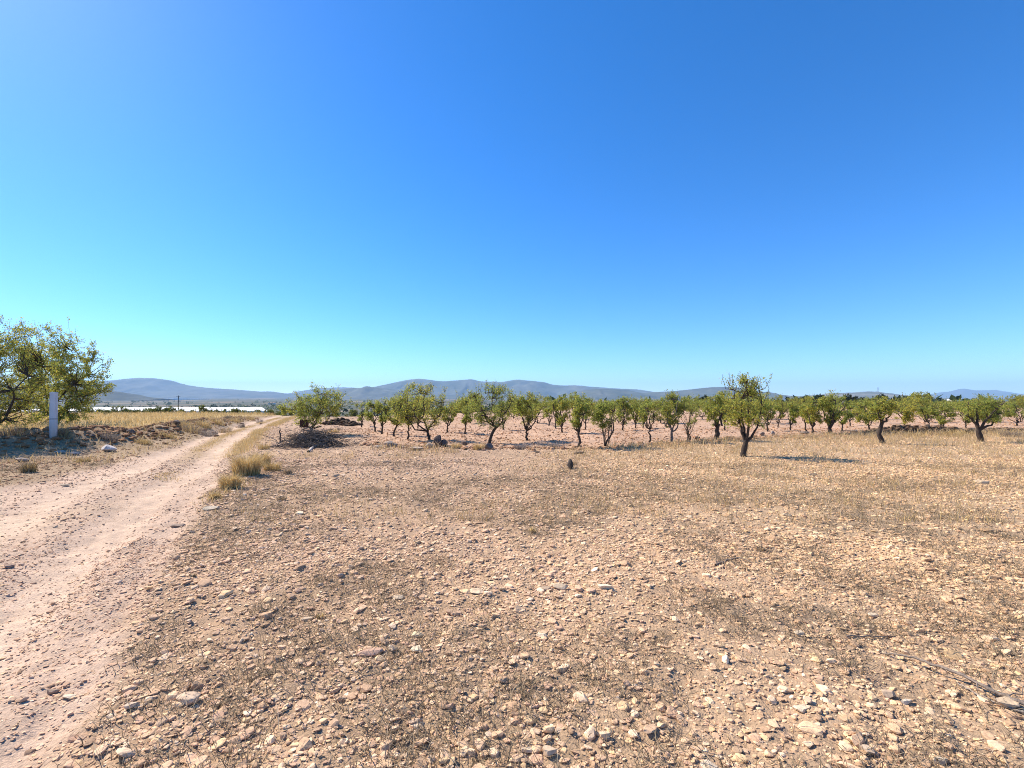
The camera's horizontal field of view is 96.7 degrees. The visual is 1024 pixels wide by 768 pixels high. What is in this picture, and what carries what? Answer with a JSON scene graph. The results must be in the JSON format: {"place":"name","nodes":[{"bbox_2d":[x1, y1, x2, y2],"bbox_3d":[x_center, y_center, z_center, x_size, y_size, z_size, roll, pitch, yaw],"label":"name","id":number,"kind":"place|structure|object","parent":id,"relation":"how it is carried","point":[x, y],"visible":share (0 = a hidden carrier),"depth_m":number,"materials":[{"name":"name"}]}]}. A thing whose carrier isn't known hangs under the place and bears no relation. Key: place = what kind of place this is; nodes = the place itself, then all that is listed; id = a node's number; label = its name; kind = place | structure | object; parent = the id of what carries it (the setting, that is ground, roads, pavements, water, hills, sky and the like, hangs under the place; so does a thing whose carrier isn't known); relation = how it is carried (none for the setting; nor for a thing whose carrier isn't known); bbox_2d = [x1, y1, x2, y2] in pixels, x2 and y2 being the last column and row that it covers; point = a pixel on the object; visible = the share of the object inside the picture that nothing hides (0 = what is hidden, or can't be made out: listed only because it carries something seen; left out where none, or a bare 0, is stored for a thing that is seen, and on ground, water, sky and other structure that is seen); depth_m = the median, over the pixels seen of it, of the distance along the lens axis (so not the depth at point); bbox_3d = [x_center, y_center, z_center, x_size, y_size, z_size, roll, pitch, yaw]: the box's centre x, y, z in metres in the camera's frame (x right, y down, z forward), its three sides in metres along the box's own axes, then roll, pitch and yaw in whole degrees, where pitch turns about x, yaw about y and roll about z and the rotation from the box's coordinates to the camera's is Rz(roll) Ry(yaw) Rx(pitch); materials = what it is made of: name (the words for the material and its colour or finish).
{"place":"outdoors","nodes":[
{"label":"outdoors","id":0,"kind":"place"},
{"bbox_2d":[0,385,172,400],"bbox_3d":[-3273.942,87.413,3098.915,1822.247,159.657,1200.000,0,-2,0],"label":"hill","id":1,"kind":"structure","parent":0,"point":[117,396],"depth_m":2974.72,"materials":[{"name":"blue stone"}]},
{"bbox_2d":[0,416,268,485],"bbox_3d":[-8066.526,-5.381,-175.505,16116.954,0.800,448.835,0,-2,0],"label":"rough verge","id":2,"kind":"structure","parent":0,"point":[16,452],"depth_m":14.45,"materials":[{"name":"beige soil"}]},
{"bbox_2d":[0,421,31,435],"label":"dry shrub","id":3,"kind":"object","parent":2,"relation":"on","point":[17,432],"visible":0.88,"depth_m":14.69,"materials":[{"name":"brown plant"}]},
{"bbox_2d":[10,459,39,472],"bbox_3d":[-10.793,1.811,10.149,0.556,0.351,0.469,0,-2,0],"label":"grass clump","id":4,"kind":"object","parent":2,"relation":"on","point":[30,468],"visible":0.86,"depth_m":10.11,"materials":[{"name":"beige plant"}]},
{"bbox_2d":[49,392,57,437],"bbox_3d":[-15.276,1.105,15.162,0.213,1.667,0.213,-1,-2,0],"label":"utility post","id":5,"kind":"object","parent":2,"relation":"on","point":[53,413],"visible":0.98,"depth_m":15.10,"materials":[{"name":"white concrete"}]},
{"bbox_2d":[46,425,75,439],"bbox_3d":[-15.195,1.599,15.414,0.980,0.612,0.926,0,-2,0],"label":"dry shrub","id":6,"kind":"object","parent":2,"relation":"on","point":[64,430],"visible":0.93,"depth_m":15.41,"materials":[{"name":"brown plant"}]},
{"bbox_2d":[93,429,123,441],"bbox_3d":[-14.108,1.794,15.964,1.124,0.532,1.058,-1,-3,32],"label":"dry shrub","id":7,"kind":"object","parent":2,"relation":"on","point":[109,437],"visible":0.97,"depth_m":15.91,"materials":[{"name":"brown plant"}]},
{"bbox_2d":[101,444,116,451],"bbox_3d":[-12.887,2.065,14.543,0.565,0.270,0.319,-1,-3,34],"label":"rock","id":8,"kind":"object","parent":2,"relation":"on","point":[105,448],"visible":0.93,"depth_m":14.44,"materials":[{"name":"white stone"}]},
{"bbox_2d":[177,422,204,433],"bbox_3d":[-15.393,2.075,21.986,1.650,0.696,1.601,-1,-2,28],"label":"dry shrub","id":9,"kind":"object","parent":2,"relation":"on","point":[187,428],"visible":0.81,"depth_m":21.85,"materials":[{"name":"brown plant"}]},
{"bbox_2d":[193,418,213,428],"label":"grass clump","id":10,"kind":"object","parent":2,"relation":"on","point":[206,425],"visible":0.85,"depth_m":24.78,"materials":[{"name":"beige plant"}]},
{"bbox_2d":[0,414,273,433],"bbox_3d":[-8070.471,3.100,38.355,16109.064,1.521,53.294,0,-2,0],"label":"grass field","id":11,"kind":"structure","parent":0,"point":[138,421],"depth_m":31.32,"materials":[{"name":"beige plant"}]},
{"bbox_2d":[0,315,66,429],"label":"leafy tree","id":12,"kind":"object","parent":11,"relation":"on","point":[27,364],"visible":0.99,"depth_m":16.07,"materials":[{"name":"green plant"}]},
{"bbox_2d":[1,316,116,424],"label":"leafy tree","id":13,"kind":"object","parent":11,"relation":"on","point":[72,381],"visible":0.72,"depth_m":26.64,"materials":[{"name":"green plant"}]},
{"bbox_2d":[0,415,290,767],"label":"dirt track","id":14,"kind":"structure","parent":0,"point":[143,501],"depth_m":4.61,"materials":[{"name":"beige soil"}]},
{"bbox_2d":[194,426,220,436],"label":"dry shrub","id":15,"kind":"object","parent":14,"relation":"on","point":[209,434],"visible":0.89,"depth_m":21.69,"materials":[{"name":"beige plant"}]},
{"bbox_2d":[76,378,306,397],"bbox_3d":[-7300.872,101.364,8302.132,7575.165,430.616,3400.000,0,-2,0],"label":"mountain range","id":16,"kind":"structure","parent":0,"point":[155,388],"depth_m":7658.72,"materials":[{"name":"blue stone"}]},
{"bbox_2d":[288,387,347,394],"bbox_3d":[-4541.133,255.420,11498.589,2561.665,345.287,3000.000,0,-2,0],"label":"mountain range","id":17,"kind":"structure","parent":0,"point":[308,391],"depth_m":11152.08,"materials":[{"name":"blue stone"}]},
{"bbox_2d":[275,386,508,398],"bbox_3d":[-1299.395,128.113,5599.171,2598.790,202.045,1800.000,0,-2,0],"label":"hill","id":18,"kind":"structure","parent":0,"point":[366,392],"depth_m":5182.18,"materials":[{"name":"blue stone"}]},
{"bbox_2d":[0,398,1015,416],"bbox_3d":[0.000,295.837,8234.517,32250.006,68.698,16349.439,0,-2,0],"label":"valley plain","id":19,"kind":"structure","parent":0,"point":[220,401],"depth_m":1981.18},
{"bbox_2d":[110,404,131,413],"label":"scrub bush","id":20,"kind":"object","parent":19,"relation":"on","point":[116,408],"visible":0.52,"depth_m":75.65,"materials":[{"name":"green plant"}]},
{"bbox_2d":[7,407,264,413],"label":"greenhouse","id":21,"kind":"object","parent":19,"relation":"on","point":[249,409],"visible":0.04,"depth_m":417.12,"materials":[{"name":"plastic"}]},
{"bbox_2d":[0,407,1023,503],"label":"dry grass","id":22,"kind":"structure","parent":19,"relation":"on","point":[144,417],"depth_m":21.36,"materials":[{"name":"beige plant"}]},
{"bbox_2d":[31,393,1022,415],"bbox_3d":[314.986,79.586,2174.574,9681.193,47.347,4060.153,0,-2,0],"label":"woods","id":23,"kind":"object","parent":19,"relation":"on","point":[952,397],"visible":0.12,"depth_m":381.25,"materials":[{"name":"green plant"}]},
{"bbox_2d":[0,415,1023,767],"bbox_3d":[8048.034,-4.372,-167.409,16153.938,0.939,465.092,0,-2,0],"label":"stony field","id":24,"kind":"structure","parent":0,"point":[572,741],"depth_m":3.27,"materials":[{"name":"beige gravel"}]},
{"bbox_2d":[176,691,200,704],"bbox_3d":[-1.727,1.671,2.423,0.116,0.049,0.091,0,-2,0],"label":"field stone","id":25,"kind":"object","parent":24,"relation":"on","point":[190,696],"visible":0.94,"depth_m":2.40,"materials":[{"name":"stone"}]},
{"bbox_2d":[216,472,243,489],"bbox_3d":[-5.156,1.756,8.346,0.579,0.364,0.543,-1,-3,31],"label":"grass clump","id":26,"kind":"object","parent":24,"relation":"on","point":[227,481],"visible":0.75,"depth_m":8.29,"materials":[{"name":"beige plant"}]},
{"bbox_2d":[222,449,267,476],"bbox_3d":[-5.761,1.690,9.861,0.952,0.616,0.943,1,-3,-32],"label":"grass clump","id":27,"kind":"object","parent":24,"relation":"on","point":[250,467],"visible":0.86,"depth_m":9.76,"materials":[{"name":"beige plant"}]},
{"bbox_2d":[248,450,277,465],"bbox_3d":[-6.198,1.810,11.247,0.772,0.478,0.607,0,-2,0],"label":"grass clump","id":28,"kind":"object","parent":24,"relation":"on","point":[265,458],"visible":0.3,"depth_m":11.22,"materials":[{"name":"beige plant"}]},
{"bbox_2d":[261,458,283,470],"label":"grass clump","id":29,"kind":"object","parent":24,"relation":"on","point":[276,467],"visible":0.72,"depth_m":10.46,"materials":[{"name":"beige plant"}]},
{"bbox_2d":[269,422,360,450],"bbox_3d":[-6.999,1.782,16.120,3.419,0.876,2.823,0,-2,0],"label":"brush pile","id":30,"kind":"object","parent":24,"relation":"on","point":[309,438],"visible":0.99,"depth_m":15.87,"materials":[{"name":"brown plant"}]},
{"bbox_2d":[276,382,355,430],"bbox_3d":[-9.294,1.175,21.802,3.495,2.762,2.714,0,-2,0],"label":"almond tree","id":31,"kind":"object","parent":24,"relation":"on","point":[324,402],"visible":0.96,"depth_m":21.41,"materials":[{"name":"green plant"}]},
{"bbox_2d":[357,647,382,655],"bbox_3d":[-0.898,1.700,2.890,0.156,0.031,0.077,0,-2,0],"label":"field stone","id":32,"kind":"object","parent":24,"relation":"on","point":[374,652],"visible":0.98,"depth_m":2.87,"materials":[{"name":"stone"}]},
{"bbox_2d":[0,416,990,455],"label":"rubble","id":33,"kind":"object","parent":24,"relation":"on","point":[41,436],"visible":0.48,"depth_m":16.16,"materials":[{"name":"stone"}]},
{"bbox_2d":[0,429,1023,767],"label":"dead weeds","id":34,"kind":"object","parent":24,"relation":"on","point":[844,495],"visible":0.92,"depth_m":3.68,"materials":[{"name":"brown plant"}]},
{"bbox_2d":[543,745,556,756],"bbox_3d":[0.167,1.667,2.067,0.056,0.043,0.055,2,-3,-38],"label":"field stone","id":35,"kind":"object","parent":24,"relation":"on","point":[550,749],"visible":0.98,"depth_m":2.05,"materials":[{"name":"stone"}]},
{"bbox_2d":[700,759,717,767],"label":"field stone","id":36,"kind":"object","parent":24,"relation":"on","point":[707,762],"visible":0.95,"depth_m":1.98,"materials":[{"name":"stone"}]},
{"bbox_2d":[700,393,732,438],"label":"almond tree","id":37,"kind":"object","parent":24,"relation":"on","point":[709,412],"visible":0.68,"depth_m":18.53,"materials":[{"name":"green plant"}]},
{"bbox_2d":[710,370,777,456],"bbox_3d":[6.915,0.903,13.393,1.581,2.637,1.562,1,-2,-18],"label":"almond tree","id":38,"kind":"object","parent":24,"relation":"on","point":[750,389],"visible":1,"depth_m":13.34,"materials":[{"name":"green plant"}]},
{"bbox_2d":[792,704,809,712],"bbox_3d":[1.496,1.671,2.338,0.087,0.027,0.052,0,-2,0],"label":"field stone","id":39,"kind":"object","parent":24,"relation":"on","point":[801,708],"visible":0.97,"depth_m":2.33,"materials":[{"name":"stone"}]},
{"bbox_2d":[862,396,899,443],"bbox_3d":[14.094,1.412,17.387,1.104,1.913,0.898,1,-2,-19],"label":"almond tree","id":40,"kind":"object","parent":24,"relation":"on","point":[876,414],"visible":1,"depth_m":17.28,"materials":[{"name":"green plant"}]},
{"bbox_2d":[881,689,894,697],"bbox_3d":[2.052,1.690,2.479,0.064,0.042,0.065,-1,-2,28],"label":"field stone","id":41,"kind":"object","parent":24,"relation":"on","point":[888,693],"visible":0.94,"depth_m":2.47,"materials":[{"name":"stone"}]},
{"bbox_2d":[861,424,982,434],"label":"stone wall","id":42,"kind":"structure","parent":24,"relation":"on","point":[897,427],"depth_m":22.07,"materials":[{"name":"stone"}]},
{"bbox_2d":[879,652,1023,706],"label":"dead branch","id":43,"kind":"object","parent":24,"relation":"on","point":[988,688],"visible":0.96,"depth_m":2.52,"materials":[{"name":"wood"}]},
{"bbox_2d":[936,428,970,436],"bbox_3d":[20.207,2.202,20.829,1.413,0.432,1.050,0,-2,0],"label":"grass clump","id":44,"kind":"object","parent":24,"relation":"on","point":[951,432],"visible":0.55,"depth_m":20.73,"materials":[{"name":"beige plant"}]},
{"bbox_2d":[959,396,1014,441],"bbox_3d":[18.774,1.420,18.168,1.913,1.974,1.331,0,-2,0],"label":"almond tree","id":45,"kind":"object","parent":24,"relation":"on","point":[990,412],"visible":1,"depth_m":17.94,"materials":[{"name":"green plant"}]},
{"bbox_2d":[957,683,1023,712],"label":"dead branch","id":46,"kind":"object","parent":24,"relation":"on","point":[1021,711],"visible":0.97,"depth_m":2.41,"materials":[{"name":"wood"}]},
{"bbox_2d":[994,696,1019,708],"bbox_3d":[2.572,1.665,2.371,0.112,0.044,0.062,0,-2,0],"label":"field stone","id":47,"kind":"object","parent":24,"relation":"on","point":[1008,703],"visible":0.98,"depth_m":2.36,"materials":[{"name":"stone"}]},
{"bbox_2d":[373,379,650,397],"bbox_3d":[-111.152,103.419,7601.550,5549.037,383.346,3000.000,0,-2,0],"label":"mountain range","id":48,"kind":"structure","parent":0,"point":[460,387],"depth_m":7108.06,"materials":[{"name":"stone"}]},
{"bbox_2d":[0,0,1023,395],"label":"sky","id":49,"kind":"structure","parent":0,"point":[818,197],"materials":[{"name":"blue"}]},
{"bbox_2d":[563,387,799,399],"bbox_3d":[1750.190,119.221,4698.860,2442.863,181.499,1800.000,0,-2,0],"label":"hill","id":50,"kind":"structure","parent":0,"point":[603,394],"depth_m":4358.80,"materials":[{"name":"stone"}]},
{"bbox_2d":[340,408,1023,447],"bbox_3d":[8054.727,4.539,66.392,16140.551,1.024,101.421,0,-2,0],"label":"orchard soil","id":51,"kind":"structure","parent":0,"point":[510,424],"depth_m":25.82,"materials":[{"name":"beige soil"}]},
{"bbox_2d":[322,417,362,425],"bbox_3d":[-11.445,2.608,31.154,3.780,0.647,2.004,-1,-3,33],"label":"stone heap","id":52,"kind":"object","parent":51,"relation":"on","point":[341,421],"visible":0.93,"depth_m":30.84,"materials":[{"name":"grey stone"}]},
{"bbox_2d":[354,401,369,426],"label":"almond tree","id":53,"kind":"object","parent":51,"relation":"on","point":[362,415],"visible":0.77,"depth_m":28.25,"materials":[{"name":"green plant"}]},
{"bbox_2d":[364,399,382,431],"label":"almond tree","id":54,"kind":"object","parent":51,"relation":"on","point":[369,414],"visible":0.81,"depth_m":23.96,"materials":[{"name":"green plant"}]},
{"bbox_2d":[374,396,390,433],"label":"almond tree","id":55,"kind":"object","parent":51,"relation":"on","point":[377,410],"visible":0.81,"depth_m":22.67,"materials":[{"name":"green plant"}]},
{"bbox_2d":[382,399,409,435],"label":"almond tree","id":56,"kind":"object","parent":51,"relation":"on","point":[387,416],"visible":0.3,"depth_m":21.40,"materials":[{"name":"green plant"}]},
{"bbox_2d":[394,390,436,414],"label":"almond tree","id":57,"kind":"object","parent":51,"relation":"on","point":[420,402],"visible":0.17,"depth_m":40.76,"materials":[{"name":"green plant"}]},
{"bbox_2d":[385,382,453,439],"bbox_3d":[-3.803,1.118,18.779,2.818,2.628,2.184,0,-2,0],"label":"almond tree","id":58,"kind":"object","parent":51,"relation":"on","point":[399,410],"visible":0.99,"depth_m":18.80,"materials":[{"name":"green plant"}]},
{"bbox_2d":[438,401,459,432],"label":"almond tree","id":59,"kind":"object","parent":51,"relation":"on","point":[454,413],"visible":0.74,"depth_m":23.46,"materials":[{"name":"green plant"}]},
{"bbox_2d":[448,390,480,414],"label":"almond tree","id":60,"kind":"object","parent":51,"relation":"on","point":[450,406],"visible":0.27,"depth_m":41.61,"materials":[{"name":"green plant"}]},
{"bbox_2d":[461,406,472,433],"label":"almond tree","id":61,"kind":"object","parent":51,"relation":"on","point":[464,420],"visible":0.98,"depth_m":22.32,"materials":[{"name":"green plant"}]},
{"bbox_2d":[454,394,487,422],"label":"almond tree","id":62,"kind":"object","parent":51,"relation":"on","point":[462,403],"visible":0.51,"depth_m":32.91,"materials":[{"name":"green plant"}]},
{"bbox_2d":[460,380,522,442],"bbox_3d":[-0.854,1.110,17.792,2.552,2.640,1.910,0,-2,0],"label":"almond tree","id":63,"kind":"object","parent":51,"relation":"on","point":[494,391],"visible":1,"depth_m":17.82,"materials":[{"name":"green plant"}]},
{"bbox_2d":[511,391,540,440],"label":"almond tree","id":64,"kind":"object","parent":51,"relation":"on","point":[521,409],"visible":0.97,"depth_m":18.82,"materials":[{"name":"green plant"}]},
{"bbox_2d":[527,401,549,422],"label":"almond tree","id":65,"kind":"object","parent":51,"relation":"on","point":[540,405],"visible":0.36,"depth_m":32.44,"materials":[{"name":"green plant"}]},
{"bbox_2d":[550,393,572,432],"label":"almond tree","id":66,"kind":"object","parent":51,"relation":"on","point":[560,420],"visible":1,"depth_m":23.44,"materials":[{"name":"green plant"}]},
{"bbox_2d":[558,391,596,412],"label":"almond tree","id":67,"kind":"object","parent":51,"relation":"on","point":[590,401],"visible":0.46,"depth_m":40.85,"materials":[{"name":"green plant"}]},
{"bbox_2d":[568,396,592,446],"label":"almond tree","id":68,"kind":"object","parent":51,"relation":"on","point":[577,413],"visible":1,"depth_m":15.83,"materials":[{"name":"green plant"}]},
{"bbox_2d":[585,401,619,445],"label":"almond tree","id":69,"kind":"object","parent":51,"relation":"on","point":[599,412],"visible":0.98,"depth_m":16.11,"materials":[{"name":"green plant"}]},
{"bbox_2d":[604,402,634,423],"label":"almond tree","id":70,"kind":"object","parent":51,"relation":"on","point":[628,414],"visible":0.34,"depth_m":32.50,"materials":[{"name":"green plant"}]},
{"bbox_2d":[614,394,633,430],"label":"almond tree","id":71,"kind":"object","parent":51,"relation":"on","point":[623,404],"visible":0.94,"depth_m":25.42,"materials":[{"name":"green plant"}]},
{"bbox_2d":[629,397,641,427],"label":"almond tree","id":72,"kind":"object","parent":51,"relation":"on","point":[635,410],"visible":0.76,"depth_m":27.21,"materials":[{"name":"green plant"}]},
{"bbox_2d":[629,396,650,418],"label":"almond tree","id":73,"kind":"object","parent":51,"relation":"on","point":[640,403],"visible":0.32,"depth_m":40.31,"materials":[{"name":"green plant"}]},
{"bbox_2d":[638,402,659,441],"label":"almond tree","id":74,"kind":"object","parent":51,"relation":"on","point":[644,408],"visible":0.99,"depth_m":18.29,"materials":[{"name":"green plant"}]},
{"bbox_2d":[647,397,681,422],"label":"almond tree","id":75,"kind":"object","parent":51,"relation":"on","point":[659,401],"visible":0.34,"depth_m":33.23,"materials":[{"name":"green plant"}]},
{"bbox_2d":[652,389,689,441],"bbox_3d":[6.275,1.292,18.033,1.271,2.212,1.180,2,-3,-35],"label":"almond tree","id":76,"kind":"object","parent":51,"relation":"on","point":[664,409],"visible":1,"depth_m":17.98,"materials":[{"name":"green plant"}]},
{"bbox_2d":[681,404,699,440],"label":"almond tree","id":77,"kind":"object","parent":51,"relation":"on","point":[694,421],"visible":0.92,"depth_m":18.88,"materials":[{"name":"green plant"}]},
{"bbox_2d":[671,394,711,415],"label":"almond tree","id":78,"kind":"object","parent":51,"relation":"on","point":[689,402],"visible":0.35,"depth_m":48.38,"materials":[{"name":"green plant"}]},
{"bbox_2d":[685,397,709,418],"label":"almond tree","id":79,"kind":"object","parent":51,"relation":"on","point":[700,402],"visible":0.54,"depth_m":39.72,"materials":[{"name":"green plant"}]},
{"bbox_2d":[715,390,778,420],"bbox_3d":[17.271,1.662,33.563,4.383,2.750,4.005,2,-3,-45],"label":"almond tree","id":80,"kind":"object","parent":51,"relation":"on","point":[757,401],"visible":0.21,"depth_m":32.96,"materials":[{"name":"green plant"}]},
{"bbox_2d":[762,399,775,431],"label":"almond tree","id":81,"kind":"object","parent":51,"relation":"on","point":[768,416],"visible":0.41,"depth_m":24.26,"materials":[{"name":"green plant"}]},
{"bbox_2d":[773,405,785,427],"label":"almond tree","id":82,"kind":"object","parent":51,"relation":"on","point":[779,409],"visible":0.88,"depth_m":27.11,"materials":[{"name":"green plant"}]},
{"bbox_2d":[771,394,792,413],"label":"almond tree","id":83,"kind":"object","parent":51,"relation":"on","point":[782,406],"visible":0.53,"depth_m":49.55,"materials":[{"name":"green plant"}]},
{"bbox_2d":[786,402,799,429],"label":"almond tree","id":84,"kind":"object","parent":51,"relation":"on","point":[794,414],"visible":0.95,"depth_m":24.14,"materials":[{"name":"green plant"}]},
{"bbox_2d":[801,397,828,432],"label":"almond tree","id":85,"kind":"object","parent":51,"relation":"on","point":[813,414],"visible":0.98,"depth_m":22.27,"materials":[{"name":"green plant"}]},
{"bbox_2d":[816,389,849,432],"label":"almond tree","id":86,"kind":"object","parent":51,"relation":"on","point":[834,413],"visible":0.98,"depth_m":22.09,"materials":[{"name":"green plant"}]},
{"bbox_2d":[825,394,853,408],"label":"almond tree","id":87,"kind":"object","parent":51,"relation":"on","point":[840,402],"visible":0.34,"depth_m":49.09,"materials":[{"name":"green plant"}]},
{"bbox_2d":[839,404,853,430],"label":"almond tree","id":88,"kind":"object","parent":51,"relation":"on","point":[845,419],"visible":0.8,"depth_m":23.88,"materials":[{"name":"green plant"}]},
{"bbox_2d":[849,399,875,428],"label":"almond tree","id":89,"kind":"object","parent":51,"relation":"on","point":[864,419],"visible":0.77,"depth_m":25.79,"materials":[{"name":"green plant"}]},
{"bbox_2d":[890,399,918,424],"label":"almond tree","id":90,"kind":"object","parent":51,"relation":"on","point":[906,416],"visible":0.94,"depth_m":28.17,"materials":[{"name":"green plant"}]},
{"bbox_2d":[905,397,935,421],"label":"almond tree","id":91,"kind":"object","parent":51,"relation":"on","point":[919,400],"visible":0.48,"depth_m":34.94,"materials":[{"name":"green plant"}]},
{"bbox_2d":[902,391,944,418],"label":"almond tree","id":92,"kind":"object","parent":51,"relation":"on","point":[917,395],"visible":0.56,"depth_m":42.29,"materials":[{"name":"green plant"}]},
{"bbox_2d":[916,404,936,424],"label":"almond tree","id":93,"kind":"object","parent":51,"relation":"on","point":[923,411],"visible":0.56,"depth_m":29.36,"materials":[{"name":"green plant"}]},
{"bbox_2d":[928,402,958,425],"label":"almond tree","id":94,"kind":"object","parent":51,"relation":"on","point":[944,410],"visible":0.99,"depth_m":27.14,"materials":[{"name":"green plant"}]},
{"bbox_2d":[956,402,972,427],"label":"almond tree","id":95,"kind":"object","parent":51,"relation":"on","point":[966,422],"visible":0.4,"depth_m":27.36,"materials":[{"name":"green plant"}]},
{"bbox_2d":[951,397,1011,419],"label":"almond tree","id":96,"kind":"object","parent":51,"relation":"on","point":[969,401],"visible":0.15,"depth_m":35.52,"materials":[{"name":"green plant"}]},
{"bbox_2d":[957,393,1006,414],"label":"almond tree","id":97,"kind":"object","parent":51,"relation":"on","point":[981,397],"visible":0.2,"depth_m":41.30,"materials":[{"name":"green plant"}]},
{"bbox_2d":[984,427,1023,432],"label":"stone heap","id":98,"kind":"object","parent":51,"relation":"on","point":[1007,428],"visible":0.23,"depth_m":22.70,"materials":[{"name":"grey stone"}]},
{"bbox_2d":[1001,399,1023,425],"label":"almond tree","id":99,"kind":"object","parent":51,"relation":"on","point":[1013,406],"visible":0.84,"depth_m":29.84,"materials":[{"name":"green plant"}]},
{"bbox_2d":[1002,394,1023,410],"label":"almond tree","id":100,"kind":"object","parent":51,"relation":"on","point":[1019,399],"visible":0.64,"depth_m":57.53,"materials":[{"name":"green plant"}]},
{"bbox_2d":[800,391,947,399],"bbox_3d":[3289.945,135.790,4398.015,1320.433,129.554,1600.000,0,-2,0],"label":"hill","id":101,"kind":"structure","parent":0,"point":[869,394],"depth_m":4198.97,"materials":[{"name":"blue stone"}]},
{"bbox_2d":[930,389,1023,397],"bbox_3d":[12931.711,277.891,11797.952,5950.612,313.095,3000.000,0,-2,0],"label":"mountain range","id":102,"kind":"structure","parent":0,"point":[964,393],"depth_m":11373.33,"materials":[{"name":"blue stone"}]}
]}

